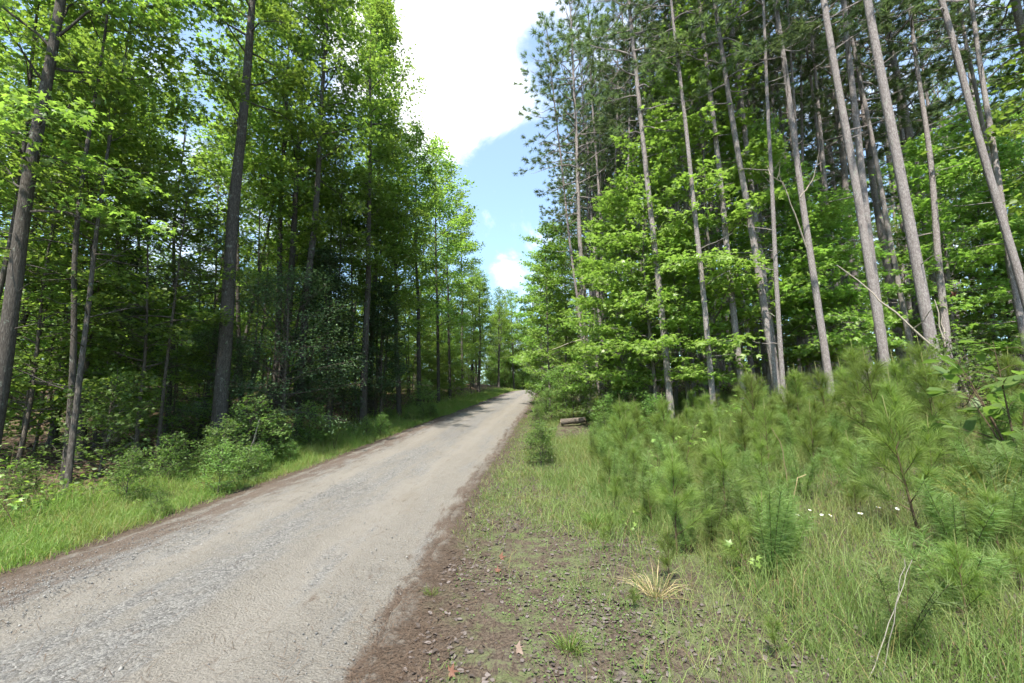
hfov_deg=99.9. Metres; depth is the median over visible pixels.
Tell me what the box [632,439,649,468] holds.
feathery weed
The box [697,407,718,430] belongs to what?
feathery weed
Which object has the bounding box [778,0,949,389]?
pine tree
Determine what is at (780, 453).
pine sapling
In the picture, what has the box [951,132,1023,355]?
understory tree
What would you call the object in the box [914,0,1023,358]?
pine tree
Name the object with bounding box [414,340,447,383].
understory tree
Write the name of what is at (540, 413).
leafy weed
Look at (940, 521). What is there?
pine sapling
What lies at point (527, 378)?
leafy bush
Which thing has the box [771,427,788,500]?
straw stalk
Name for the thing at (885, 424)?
pine sapling
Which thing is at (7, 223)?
hardwood tree
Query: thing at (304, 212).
hardwood tree
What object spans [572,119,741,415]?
maple tree
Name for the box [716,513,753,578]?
pine sapling
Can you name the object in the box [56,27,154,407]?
hardwood tree
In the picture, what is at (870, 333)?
distant woods
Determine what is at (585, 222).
pine tree
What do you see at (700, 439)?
maple seedling
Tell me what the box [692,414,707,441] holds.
feathery weed
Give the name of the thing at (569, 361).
understory tree
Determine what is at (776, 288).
pine tree
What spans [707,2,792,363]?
pine tree
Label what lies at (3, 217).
understory tree
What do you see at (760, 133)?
maple tree
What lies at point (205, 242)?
hardwood tree
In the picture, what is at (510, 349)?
understory tree
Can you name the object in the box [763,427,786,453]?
feathery weed
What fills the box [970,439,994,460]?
pine sapling
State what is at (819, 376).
pine sapling
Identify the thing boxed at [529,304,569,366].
understory tree
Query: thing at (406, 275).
hardwood tree
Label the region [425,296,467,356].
understory tree
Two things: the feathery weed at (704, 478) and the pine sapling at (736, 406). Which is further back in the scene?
the pine sapling at (736, 406)
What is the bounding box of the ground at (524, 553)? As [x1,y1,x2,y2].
[0,379,1023,682]
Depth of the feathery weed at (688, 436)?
8.83 m
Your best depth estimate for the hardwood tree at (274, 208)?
14.62 m
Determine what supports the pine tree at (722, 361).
on the ground at (524, 553)
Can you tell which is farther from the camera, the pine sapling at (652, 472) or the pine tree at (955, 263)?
the pine tree at (955, 263)
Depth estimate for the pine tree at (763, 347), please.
18.26 m
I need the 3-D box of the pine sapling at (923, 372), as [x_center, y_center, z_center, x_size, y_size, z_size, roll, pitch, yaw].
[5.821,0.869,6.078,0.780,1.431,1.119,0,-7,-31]
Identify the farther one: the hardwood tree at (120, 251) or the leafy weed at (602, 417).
the hardwood tree at (120, 251)
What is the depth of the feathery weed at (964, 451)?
4.17 m
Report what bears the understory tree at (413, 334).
on the ground at (524, 553)
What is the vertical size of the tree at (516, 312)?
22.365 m
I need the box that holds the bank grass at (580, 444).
[423,388,1023,682]
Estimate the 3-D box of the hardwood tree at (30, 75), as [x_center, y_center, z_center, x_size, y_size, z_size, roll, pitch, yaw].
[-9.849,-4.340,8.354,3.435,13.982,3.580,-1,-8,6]
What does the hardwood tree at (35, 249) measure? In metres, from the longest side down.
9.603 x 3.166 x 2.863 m
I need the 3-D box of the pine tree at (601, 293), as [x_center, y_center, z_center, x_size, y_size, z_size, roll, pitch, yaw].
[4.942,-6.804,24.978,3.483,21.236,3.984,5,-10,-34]
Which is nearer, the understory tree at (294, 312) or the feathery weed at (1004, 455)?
the feathery weed at (1004, 455)
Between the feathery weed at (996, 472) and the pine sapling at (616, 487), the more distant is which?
the pine sapling at (616, 487)
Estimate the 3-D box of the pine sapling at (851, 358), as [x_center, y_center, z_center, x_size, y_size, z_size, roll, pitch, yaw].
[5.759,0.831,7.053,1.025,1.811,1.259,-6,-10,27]
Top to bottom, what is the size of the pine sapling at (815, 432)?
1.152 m
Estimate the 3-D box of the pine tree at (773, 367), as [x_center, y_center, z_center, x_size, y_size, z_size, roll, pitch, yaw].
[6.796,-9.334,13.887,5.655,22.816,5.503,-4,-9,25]
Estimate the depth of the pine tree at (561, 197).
23.73 m
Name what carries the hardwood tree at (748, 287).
on the ground at (524, 553)
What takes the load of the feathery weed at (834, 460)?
on the ground at (524, 553)
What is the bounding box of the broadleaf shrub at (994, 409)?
[921,340,1023,465]
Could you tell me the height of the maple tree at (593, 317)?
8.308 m
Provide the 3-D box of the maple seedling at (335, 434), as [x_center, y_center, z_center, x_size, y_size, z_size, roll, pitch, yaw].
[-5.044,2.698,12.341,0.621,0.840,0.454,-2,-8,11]
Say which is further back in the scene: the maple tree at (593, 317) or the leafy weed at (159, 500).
the maple tree at (593, 317)
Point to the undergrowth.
(25, 495)
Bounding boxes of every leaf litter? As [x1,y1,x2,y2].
[0,386,1021,509]
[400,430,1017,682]
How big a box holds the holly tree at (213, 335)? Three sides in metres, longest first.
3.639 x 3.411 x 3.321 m
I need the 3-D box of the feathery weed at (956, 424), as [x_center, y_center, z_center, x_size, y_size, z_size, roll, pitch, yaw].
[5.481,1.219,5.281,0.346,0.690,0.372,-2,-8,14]
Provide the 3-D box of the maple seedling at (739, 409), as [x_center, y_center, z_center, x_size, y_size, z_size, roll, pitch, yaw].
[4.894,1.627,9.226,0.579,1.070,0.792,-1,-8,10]
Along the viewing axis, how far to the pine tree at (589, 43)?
14.14 m
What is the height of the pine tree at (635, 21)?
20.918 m
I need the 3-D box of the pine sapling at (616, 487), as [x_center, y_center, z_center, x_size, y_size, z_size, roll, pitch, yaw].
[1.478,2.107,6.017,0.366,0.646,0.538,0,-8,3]
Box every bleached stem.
[869,560,911,678]
[883,559,905,672]
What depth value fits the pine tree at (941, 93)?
32.94 m
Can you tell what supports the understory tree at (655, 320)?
on the ground at (524, 553)
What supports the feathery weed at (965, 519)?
on the ground at (524, 553)
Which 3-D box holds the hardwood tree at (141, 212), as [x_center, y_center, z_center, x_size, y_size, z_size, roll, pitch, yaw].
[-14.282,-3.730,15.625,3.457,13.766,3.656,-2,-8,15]
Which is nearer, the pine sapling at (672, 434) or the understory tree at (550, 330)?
the pine sapling at (672, 434)
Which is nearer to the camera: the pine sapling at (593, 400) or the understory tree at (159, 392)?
the pine sapling at (593, 400)
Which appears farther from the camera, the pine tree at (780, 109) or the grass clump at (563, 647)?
the pine tree at (780, 109)
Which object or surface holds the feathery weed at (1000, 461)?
on the ground at (524, 553)
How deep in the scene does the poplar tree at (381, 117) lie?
21.75 m
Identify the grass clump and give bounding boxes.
[419,584,440,595]
[536,624,601,658]
[570,508,612,529]
[610,560,704,607]
[895,451,1023,517]
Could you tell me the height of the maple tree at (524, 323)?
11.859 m
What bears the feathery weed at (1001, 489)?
on the ground at (524, 553)
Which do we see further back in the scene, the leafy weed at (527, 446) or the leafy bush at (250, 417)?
the leafy weed at (527, 446)
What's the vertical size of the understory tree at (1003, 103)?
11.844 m
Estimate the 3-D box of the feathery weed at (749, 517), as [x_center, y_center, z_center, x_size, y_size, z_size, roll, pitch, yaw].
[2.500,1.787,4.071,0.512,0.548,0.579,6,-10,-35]
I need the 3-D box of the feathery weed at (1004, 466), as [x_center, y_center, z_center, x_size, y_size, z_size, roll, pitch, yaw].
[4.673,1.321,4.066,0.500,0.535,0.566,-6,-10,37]
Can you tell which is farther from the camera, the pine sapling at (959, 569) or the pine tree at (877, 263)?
the pine tree at (877, 263)
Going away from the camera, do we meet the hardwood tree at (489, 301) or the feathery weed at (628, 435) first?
the feathery weed at (628, 435)
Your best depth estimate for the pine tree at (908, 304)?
32.22 m
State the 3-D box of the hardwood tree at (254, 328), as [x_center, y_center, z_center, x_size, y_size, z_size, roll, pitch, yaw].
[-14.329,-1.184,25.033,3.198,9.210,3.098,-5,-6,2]
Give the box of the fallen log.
[560,417,585,424]
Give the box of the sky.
[0,0,1023,387]
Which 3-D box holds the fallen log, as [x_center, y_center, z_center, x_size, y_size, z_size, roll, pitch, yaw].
[2.437,3.175,17.128,1.022,0.341,0.242,-3,-9,20]
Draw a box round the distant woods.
[0,213,1010,386]
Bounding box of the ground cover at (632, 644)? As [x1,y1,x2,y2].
[426,433,1023,682]
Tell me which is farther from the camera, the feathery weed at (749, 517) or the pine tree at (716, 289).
the pine tree at (716, 289)
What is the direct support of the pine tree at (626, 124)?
on the ground at (524, 553)
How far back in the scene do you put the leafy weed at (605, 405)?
13.24 m
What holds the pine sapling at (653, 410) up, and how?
on the ground at (524, 553)
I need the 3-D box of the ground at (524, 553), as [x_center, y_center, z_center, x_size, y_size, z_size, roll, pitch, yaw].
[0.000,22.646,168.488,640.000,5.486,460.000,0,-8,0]
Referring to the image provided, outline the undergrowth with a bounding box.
[0,381,1019,519]
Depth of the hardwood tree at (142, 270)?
11.27 m
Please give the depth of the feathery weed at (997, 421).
4.91 m
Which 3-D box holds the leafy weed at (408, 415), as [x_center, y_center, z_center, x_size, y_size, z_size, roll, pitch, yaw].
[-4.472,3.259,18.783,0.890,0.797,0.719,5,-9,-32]
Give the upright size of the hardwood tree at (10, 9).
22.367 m
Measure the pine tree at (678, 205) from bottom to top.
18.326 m
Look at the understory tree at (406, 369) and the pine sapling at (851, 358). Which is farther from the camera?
the understory tree at (406, 369)
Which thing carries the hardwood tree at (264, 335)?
on the ground at (524, 553)
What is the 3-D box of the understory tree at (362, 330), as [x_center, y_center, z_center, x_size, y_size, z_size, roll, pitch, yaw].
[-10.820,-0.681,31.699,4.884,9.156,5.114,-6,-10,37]
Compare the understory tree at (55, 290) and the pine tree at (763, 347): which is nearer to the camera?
the understory tree at (55, 290)
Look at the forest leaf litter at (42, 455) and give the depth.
11.38 m
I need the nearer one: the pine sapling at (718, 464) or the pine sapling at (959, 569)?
the pine sapling at (959, 569)
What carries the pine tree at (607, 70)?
on the ground at (524, 553)
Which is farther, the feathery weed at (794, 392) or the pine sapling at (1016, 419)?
the feathery weed at (794, 392)
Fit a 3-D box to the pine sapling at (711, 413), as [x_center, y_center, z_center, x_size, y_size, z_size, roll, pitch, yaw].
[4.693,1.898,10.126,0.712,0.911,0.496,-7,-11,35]
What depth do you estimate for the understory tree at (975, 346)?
24.79 m
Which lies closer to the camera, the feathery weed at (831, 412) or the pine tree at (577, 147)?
the feathery weed at (831, 412)
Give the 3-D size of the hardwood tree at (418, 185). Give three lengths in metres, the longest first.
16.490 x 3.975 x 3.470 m
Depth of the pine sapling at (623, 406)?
9.93 m
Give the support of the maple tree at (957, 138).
on the ground at (524, 553)
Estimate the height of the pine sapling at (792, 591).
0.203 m
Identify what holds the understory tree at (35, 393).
on the ground at (524, 553)
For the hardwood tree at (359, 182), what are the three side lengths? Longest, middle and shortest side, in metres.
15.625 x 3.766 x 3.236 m
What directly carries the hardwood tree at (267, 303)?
on the ground at (524, 553)
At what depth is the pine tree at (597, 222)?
29.15 m
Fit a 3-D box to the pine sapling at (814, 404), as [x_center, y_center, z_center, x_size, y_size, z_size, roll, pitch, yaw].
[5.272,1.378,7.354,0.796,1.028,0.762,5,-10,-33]
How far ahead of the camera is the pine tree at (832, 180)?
21.20 m
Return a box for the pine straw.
[0,413,595,682]
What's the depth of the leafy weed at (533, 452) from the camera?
10.46 m
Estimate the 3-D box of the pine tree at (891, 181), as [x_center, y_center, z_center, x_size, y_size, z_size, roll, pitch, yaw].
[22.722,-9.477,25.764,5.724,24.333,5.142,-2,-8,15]
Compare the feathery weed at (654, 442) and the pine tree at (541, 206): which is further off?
the pine tree at (541, 206)
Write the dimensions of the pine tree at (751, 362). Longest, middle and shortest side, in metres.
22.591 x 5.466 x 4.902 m
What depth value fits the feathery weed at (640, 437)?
8.96 m
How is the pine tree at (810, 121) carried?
on the ground at (524, 553)
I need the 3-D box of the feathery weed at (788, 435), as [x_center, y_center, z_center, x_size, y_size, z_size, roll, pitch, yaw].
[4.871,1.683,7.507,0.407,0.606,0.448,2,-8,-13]
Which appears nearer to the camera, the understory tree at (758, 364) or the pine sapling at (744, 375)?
the pine sapling at (744, 375)
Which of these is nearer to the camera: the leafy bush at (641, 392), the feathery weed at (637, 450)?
the feathery weed at (637, 450)
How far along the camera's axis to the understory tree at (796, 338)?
27.98 m
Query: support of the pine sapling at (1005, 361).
on the ground at (524, 553)
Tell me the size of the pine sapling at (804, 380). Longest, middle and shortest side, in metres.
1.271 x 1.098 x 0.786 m
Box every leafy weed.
[102,443,163,500]
[139,490,175,515]
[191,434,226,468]
[193,437,248,493]
[218,446,259,479]
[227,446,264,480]
[250,440,274,474]
[260,432,282,454]
[268,444,282,457]
[279,441,299,461]
[298,427,322,445]
[356,415,374,435]
[371,412,391,434]
[376,412,390,422]
[399,408,416,420]
[417,402,431,419]
[425,402,437,416]
[425,404,438,417]
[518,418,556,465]
[522,432,535,449]
[523,417,555,456]
[527,405,548,424]
[528,405,545,421]
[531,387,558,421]
[582,394,618,429]
[587,411,616,443]
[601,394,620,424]
[636,392,676,439]
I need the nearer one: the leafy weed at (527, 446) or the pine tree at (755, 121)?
the leafy weed at (527, 446)
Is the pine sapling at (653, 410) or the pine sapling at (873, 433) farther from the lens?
the pine sapling at (653, 410)
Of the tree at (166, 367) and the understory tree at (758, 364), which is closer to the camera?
the tree at (166, 367)
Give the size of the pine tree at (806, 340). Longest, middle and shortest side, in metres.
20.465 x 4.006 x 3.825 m
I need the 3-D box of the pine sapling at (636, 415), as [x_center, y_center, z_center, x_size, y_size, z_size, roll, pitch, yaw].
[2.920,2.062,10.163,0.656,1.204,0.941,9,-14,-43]
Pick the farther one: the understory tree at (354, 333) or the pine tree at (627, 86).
the understory tree at (354, 333)
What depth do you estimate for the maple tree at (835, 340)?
13.03 m
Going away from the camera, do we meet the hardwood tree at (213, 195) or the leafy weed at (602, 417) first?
the leafy weed at (602, 417)
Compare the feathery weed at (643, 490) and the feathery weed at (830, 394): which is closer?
the feathery weed at (643, 490)
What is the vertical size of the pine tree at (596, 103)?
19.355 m
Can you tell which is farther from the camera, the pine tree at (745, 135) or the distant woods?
the distant woods
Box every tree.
[0,0,40,149]
[0,0,91,423]
[0,0,146,378]
[0,0,225,494]
[0,0,231,479]
[0,0,232,451]
[0,1,39,89]
[0,10,48,258]
[0,26,159,385]
[0,46,61,209]
[0,55,222,461]
[0,79,193,473]
[0,104,111,338]
[0,129,274,459]
[0,147,80,349]
[0,164,87,364]
[0,175,103,361]
[0,204,47,276]
[0,228,154,438]
[0,262,161,451]
[0,288,79,399]
[1,221,114,412]
[1,307,61,410]
[3,21,118,381]
[23,0,168,444]
[27,1,162,446]
[28,43,158,452]
[47,290,176,393]
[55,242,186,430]
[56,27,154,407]
[63,94,197,439]
[64,272,196,410]
[64,285,260,449]
[71,184,156,356]
[74,61,173,438]
[82,175,226,457]
[85,164,184,401]
[87,57,181,412]
[89,205,156,270]
[125,251,210,391]
[128,256,248,413]
[128,320,292,442]
[132,72,232,436]
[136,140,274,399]
[147,0,353,450]
[149,327,250,420]
[153,190,243,418]
[154,289,210,392]
[156,260,374,442]
[157,65,277,408]
[161,315,196,388]
[174,80,296,441]
[177,0,292,431]
[179,282,255,370]
[187,185,336,419]
[190,0,398,426]
[195,297,273,395]
[202,252,310,397]
[205,0,375,429]
[210,119,301,434]
[211,0,396,438]
[222,64,336,414]
[233,299,299,393]
[235,239,322,399]
[241,250,274,398]
[244,249,283,335]
[248,192,312,410]
[254,126,358,428]
[254,223,284,397]
[254,241,349,403]
[256,312,300,387]
[257,135,313,410]
[261,137,328,409]
[269,287,336,381]
[273,243,372,436]
[277,181,329,402]
[282,162,411,417]
[282,218,380,382]
[283,286,318,391]
[285,117,392,424]
[298,120,354,406]
[299,174,355,402]
[304,120,359,420]
[306,203,364,412]
[310,329,356,393]
[312,0,438,425]
[317,174,442,416]
[321,301,378,392]
[330,351,360,390]
[333,270,398,382]
[336,0,424,415]
[339,119,448,415]
[342,243,372,395]
[343,286,427,400]
[346,280,416,416]
[348,151,387,259]
[366,127,422,409]
[371,193,432,404]
[377,226,424,402]
[378,287,447,396]
[379,117,455,407]
[380,350,415,391]
[386,280,433,394]
[392,303,416,363]
[398,131,482,403]
[399,322,436,391]
[399,356,416,385]
[406,160,483,398]
[406,219,443,388]
[409,326,451,393]
[410,319,458,376]
[413,354,449,394]
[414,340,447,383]
[422,236,466,376]
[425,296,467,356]
[426,341,469,392]
[427,314,476,391]
[430,336,460,378]
[431,345,467,389]
[432,310,467,383]
[439,187,485,392]
[452,256,494,384]
[452,320,486,378]
[454,265,496,386]
[454,342,485,393]
[460,278,497,383]
[463,268,504,392]
[468,329,489,383]
[469,344,491,377]
[476,282,497,383]
[477,316,519,384]
[483,286,516,387]
[483,361,497,383]
[485,298,514,385]
[485,308,517,368]
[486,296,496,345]
[486,345,510,374]
[488,322,521,387]
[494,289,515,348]
[496,289,528,388]
[500,355,512,377]
[507,322,531,388]
[508,221,583,413]
[509,250,564,402]
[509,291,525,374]
[509,346,526,388]
[512,0,647,412]
[512,9,592,371]
[515,323,546,376]
[523,217,598,408]
[523,282,536,349]
[529,0,728,421]
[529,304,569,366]
[536,307,574,360]
[538,90,606,399]
[540,19,637,397]
[540,342,581,404]
[542,223,575,387]
[543,164,588,336]
[543,337,570,384]
[544,128,611,400]
[551,52,616,404]
[551,334,594,401]
[555,0,638,394]
[555,104,616,397]
[556,267,573,327]
[557,59,626,384]
[559,96,613,339]
[559,173,706,409]
[560,230,646,396]
[562,213,586,309]
[565,123,612,403]
[569,77,630,379]
[570,161,623,283]
[571,72,640,399]
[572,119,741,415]
[574,153,608,357]
[580,0,668,399]
[583,32,652,400]
[584,129,621,317]
[585,79,662,355]
[586,0,674,403]
[586,109,626,398]
[588,0,655,377]
[588,87,641,357]
[591,67,650,331]
[591,119,642,336]
[592,0,700,397]
[595,0,748,394]
[601,0,683,400]
[601,13,667,338]
[608,0,809,409]
[610,234,754,409]
[612,19,664,397]
[615,224,714,380]
[616,0,740,413]
[625,2,735,389]
[629,131,696,386]
[633,0,733,349]
[634,0,733,405]
[636,110,682,318]
[637,0,774,406]
[637,107,697,386]
[638,265,718,386]
[639,76,679,393]
[639,147,683,288]
[640,158,681,385]
[641,0,813,393]
[642,1,723,406]
[642,86,698,394]
[648,133,706,355]
[651,0,741,403]
[655,15,698,253]
[655,172,698,384]
[657,0,857,402]
[665,100,710,369]
[686,0,788,398]
[687,1,782,365]
[687,103,731,383]
[689,104,732,383]
[691,5,768,391]
[692,72,745,370]
[693,48,741,386]
[693,113,860,395]
[697,98,755,381]
[700,25,788,287]
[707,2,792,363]
[707,64,734,385]
[711,0,810,403]
[713,119,793,383]
[715,0,789,383]
[715,0,790,388]
[716,0,947,402]
[721,269,761,370]
[723,8,790,359]
[726,153,779,375]
[727,1,826,310]
[728,3,840,383]
[728,218,784,360]
[729,0,824,387]
[732,0,808,386]
[732,100,782,256]
[733,26,788,359]
[735,90,805,254]
[736,94,789,369]
[737,0,838,392]
[746,0,873,388]
[749,0,842,390]
[749,0,892,383]
[749,280,795,383]
[753,15,841,335]
[754,0,971,391]
[759,53,850,377]
[759,187,912,397]
[759,305,796,380]
[763,0,912,389]
[764,0,880,385]
[767,0,843,388]
[772,180,917,386]
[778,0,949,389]
[778,166,821,343]
[780,293,826,366]
[781,0,1023,310]
[781,270,843,366]
[782,7,891,351]
[782,285,844,368]
[785,0,874,379]
[794,74,854,382]
[800,0,892,377]
[807,0,919,384]
[810,0,1002,367]
[810,107,899,380]
[813,140,893,380]
[828,271,892,334]
[829,1,979,362]
[838,0,964,365]
[838,327,875,368]
[850,190,893,350]
[853,105,917,335]
[855,0,981,390]
[855,216,959,346]
[856,212,887,377]
[857,0,1023,360]
[859,110,1023,391]
[864,296,933,371]
[865,274,904,379]
[866,0,1022,355]
[869,143,954,281]
[871,121,922,295]
[892,101,986,378]
[897,0,1023,384]
[909,90,1023,376]
[910,0,1023,134]
[913,81,1023,375]
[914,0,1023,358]
[914,76,994,380]
[920,0,1023,220]
[922,165,1023,374]
[925,163,975,361]
[928,0,1023,66]
[932,231,1023,386]
[943,98,1023,305]
[951,0,1023,214]
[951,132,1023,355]
[957,309,1016,378]
[962,319,1004,376]
[973,207,1022,352]
[984,1,1023,204]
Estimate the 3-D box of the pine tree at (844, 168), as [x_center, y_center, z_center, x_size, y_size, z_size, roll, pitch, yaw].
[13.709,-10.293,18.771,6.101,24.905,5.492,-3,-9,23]
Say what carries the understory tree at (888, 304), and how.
on the ground at (524, 553)
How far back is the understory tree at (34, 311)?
12.15 m
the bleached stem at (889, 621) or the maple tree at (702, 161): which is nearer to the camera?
the bleached stem at (889, 621)
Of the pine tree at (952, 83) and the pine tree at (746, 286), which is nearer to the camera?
the pine tree at (952, 83)
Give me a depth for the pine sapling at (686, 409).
10.79 m
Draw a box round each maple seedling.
[0,443,36,507]
[0,497,24,525]
[141,438,172,475]
[325,421,347,448]
[618,511,638,537]
[644,439,672,474]
[673,423,707,481]
[725,392,748,438]
[725,539,761,593]
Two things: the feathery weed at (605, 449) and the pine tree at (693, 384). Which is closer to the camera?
the feathery weed at (605, 449)
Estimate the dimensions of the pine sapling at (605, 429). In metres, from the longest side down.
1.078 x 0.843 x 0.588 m
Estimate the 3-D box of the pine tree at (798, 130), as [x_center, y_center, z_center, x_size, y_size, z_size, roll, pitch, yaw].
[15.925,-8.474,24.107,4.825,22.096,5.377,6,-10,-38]
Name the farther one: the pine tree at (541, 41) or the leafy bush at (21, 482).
the pine tree at (541, 41)
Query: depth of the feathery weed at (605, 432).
8.62 m
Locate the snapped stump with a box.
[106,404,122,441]
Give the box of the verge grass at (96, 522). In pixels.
[0,386,521,572]
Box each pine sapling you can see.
[586,395,604,421]
[586,425,617,462]
[595,452,620,484]
[596,523,611,547]
[602,511,615,539]
[603,381,630,414]
[604,411,646,466]
[605,397,637,454]
[607,469,631,512]
[621,445,642,471]
[622,440,646,462]
[626,401,642,430]
[626,589,640,604]
[627,407,650,437]
[634,487,659,526]
[635,464,646,479]
[642,411,665,440]
[645,401,661,423]
[645,466,667,489]
[646,439,699,501]
[646,446,720,556]
[649,392,677,436]
[651,410,699,463]
[652,525,682,585]
[666,414,696,453]
[672,437,691,485]
[675,412,688,428]
[679,387,704,412]
[679,406,698,432]
[685,439,729,482]
[692,403,722,445]
[692,442,705,457]
[693,388,726,422]
[693,427,757,521]
[694,456,707,478]
[698,457,741,502]
[699,422,709,437]
[700,514,720,535]
[701,405,723,426]
[712,389,728,411]
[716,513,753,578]
[718,422,740,453]
[722,388,750,414]
[725,408,756,453]
[727,371,779,431]
[727,398,745,417]
[727,488,785,558]
[728,367,771,410]
[743,398,787,476]
[745,419,770,450]
[746,478,802,581]
[750,433,778,477]
[761,402,785,434]
[761,608,793,661]
[765,388,785,425]
[765,469,792,500]
[766,383,816,447]
[769,363,816,413]
[774,447,788,465]
[775,468,792,489]
[781,584,801,607]
[782,370,812,404]
[785,402,833,480]
[791,394,839,427]
[794,361,858,419]
[818,422,850,454]
[821,345,918,447]
[821,360,876,433]
[825,339,896,440]
[832,432,868,487]
[841,477,872,510]
[842,396,958,535]
[850,426,891,480]
[851,367,949,460]
[857,349,941,442]
[867,366,918,395]
[886,334,961,422]
[887,352,966,437]
[900,378,948,419]
[902,412,964,483]
[907,472,969,552]
[914,529,1000,628]
[921,432,956,468]
[947,448,985,496]
[958,406,970,420]
[962,480,1019,560]
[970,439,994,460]
[976,348,1023,398]
[980,412,999,430]
[983,386,1023,447]
[995,544,1023,592]
[1000,391,1023,427]
[1007,387,1023,412]
[1011,331,1023,370]
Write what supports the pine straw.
on the ground at (524, 553)
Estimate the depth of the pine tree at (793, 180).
23.59 m
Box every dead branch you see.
[247,419,259,461]
[766,153,806,247]
[800,154,819,196]
[837,265,970,406]
[934,300,954,404]
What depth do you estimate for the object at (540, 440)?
9.78 m
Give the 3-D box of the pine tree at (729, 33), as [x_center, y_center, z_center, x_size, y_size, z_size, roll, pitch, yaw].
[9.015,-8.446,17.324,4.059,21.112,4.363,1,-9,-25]
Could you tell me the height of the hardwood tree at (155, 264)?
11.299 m
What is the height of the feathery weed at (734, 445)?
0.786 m
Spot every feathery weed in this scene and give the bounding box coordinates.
[586,429,601,457]
[588,427,598,451]
[589,421,600,438]
[596,428,618,455]
[596,438,616,466]
[597,431,617,471]
[597,440,616,472]
[608,441,633,485]
[619,421,639,460]
[619,447,656,505]
[622,458,640,486]
[623,429,643,461]
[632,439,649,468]
[637,471,667,519]
[639,467,666,509]
[646,423,662,458]
[649,431,681,492]
[656,438,683,482]
[658,431,672,457]
[660,478,703,554]
[670,424,697,452]
[670,452,715,509]
[687,418,703,444]
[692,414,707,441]
[696,475,743,546]
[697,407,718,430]
[703,434,739,465]
[703,474,749,533]
[708,451,754,504]
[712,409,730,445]
[716,414,730,429]
[717,466,762,548]
[718,401,733,417]
[723,442,752,474]
[729,402,742,428]
[730,449,753,485]
[732,426,747,458]
[736,463,763,520]
[738,397,762,433]
[741,453,772,484]
[741,505,806,549]
[745,460,799,542]
[751,469,798,523]
[754,518,807,559]
[758,491,803,563]
[761,514,812,557]
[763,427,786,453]
[763,505,821,564]
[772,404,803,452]
[775,441,824,500]
[776,423,796,446]
[784,384,804,410]
[786,381,809,412]
[795,425,824,464]
[798,395,826,423]
[801,415,829,451]
[817,384,837,412]
[819,408,839,442]
[819,435,878,501]
[822,431,851,463]
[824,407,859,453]
[850,432,883,478]
[854,554,970,655]
[856,390,897,447]
[859,398,885,445]
[866,389,891,447]
[878,399,909,443]
[880,521,998,610]
[907,480,1009,554]
[913,539,1019,610]
[914,499,1015,563]
[916,461,1003,518]
[921,464,967,510]
[925,481,1005,552]
[932,491,1002,537]
[933,540,1019,609]
[935,401,963,437]
[939,475,994,506]
[942,436,1021,488]
[943,414,966,463]
[951,452,1014,490]
[960,467,1023,536]
[965,453,1023,487]
[966,388,1022,457]
[967,429,1000,477]
[969,479,1023,537]
[970,438,1023,491]
[971,416,1021,441]
[974,444,1023,481]
[976,449,1023,500]
[985,424,1023,489]
[986,479,1023,525]
[989,482,1023,553]
[1004,482,1023,523]
[1012,494,1022,526]
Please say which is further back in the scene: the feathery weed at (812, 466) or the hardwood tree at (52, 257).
the hardwood tree at (52, 257)
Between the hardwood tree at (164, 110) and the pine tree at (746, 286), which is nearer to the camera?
the hardwood tree at (164, 110)
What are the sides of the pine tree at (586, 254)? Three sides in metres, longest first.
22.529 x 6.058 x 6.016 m
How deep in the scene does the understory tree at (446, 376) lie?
39.43 m
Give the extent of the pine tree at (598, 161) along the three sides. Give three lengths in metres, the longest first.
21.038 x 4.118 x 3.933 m
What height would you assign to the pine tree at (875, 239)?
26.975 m
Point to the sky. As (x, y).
(469, 51)
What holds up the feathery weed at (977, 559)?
on the ground at (524, 553)
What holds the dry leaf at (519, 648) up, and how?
on the ground at (524, 553)
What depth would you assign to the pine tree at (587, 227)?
29.01 m
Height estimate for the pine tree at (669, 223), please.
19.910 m
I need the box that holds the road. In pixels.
[0,390,538,682]
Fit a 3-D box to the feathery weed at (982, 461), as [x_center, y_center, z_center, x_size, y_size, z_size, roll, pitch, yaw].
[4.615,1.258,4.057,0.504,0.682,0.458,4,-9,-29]
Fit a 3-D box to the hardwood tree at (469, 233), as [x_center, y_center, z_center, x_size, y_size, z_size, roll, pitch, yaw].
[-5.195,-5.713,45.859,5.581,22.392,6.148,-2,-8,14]
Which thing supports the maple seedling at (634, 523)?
on the ground at (524, 553)
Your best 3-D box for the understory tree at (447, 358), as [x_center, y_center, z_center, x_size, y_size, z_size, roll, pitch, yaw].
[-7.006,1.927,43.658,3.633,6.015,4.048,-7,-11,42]
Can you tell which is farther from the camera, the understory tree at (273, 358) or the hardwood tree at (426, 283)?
the understory tree at (273, 358)
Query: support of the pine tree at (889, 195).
on the ground at (524, 553)
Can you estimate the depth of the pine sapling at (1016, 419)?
4.60 m
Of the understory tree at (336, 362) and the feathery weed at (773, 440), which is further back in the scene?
the understory tree at (336, 362)
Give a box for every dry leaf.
[448,663,457,677]
[514,641,524,654]
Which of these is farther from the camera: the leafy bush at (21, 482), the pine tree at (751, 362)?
the pine tree at (751, 362)
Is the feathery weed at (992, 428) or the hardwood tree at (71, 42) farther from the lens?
the hardwood tree at (71, 42)
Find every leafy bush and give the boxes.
[0,460,57,507]
[37,364,168,476]
[144,432,199,479]
[182,415,250,473]
[198,394,291,460]
[251,407,296,453]
[283,400,336,442]
[404,376,438,414]
[481,361,502,385]
[482,356,506,385]
[496,366,514,386]
[505,373,521,388]
[516,365,534,389]
[521,367,538,389]
[525,375,558,406]
[528,369,546,383]
[530,366,576,416]
[545,363,591,417]
[567,354,628,419]
[600,360,656,418]
[905,325,1018,417]
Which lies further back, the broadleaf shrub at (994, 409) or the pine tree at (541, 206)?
the pine tree at (541, 206)

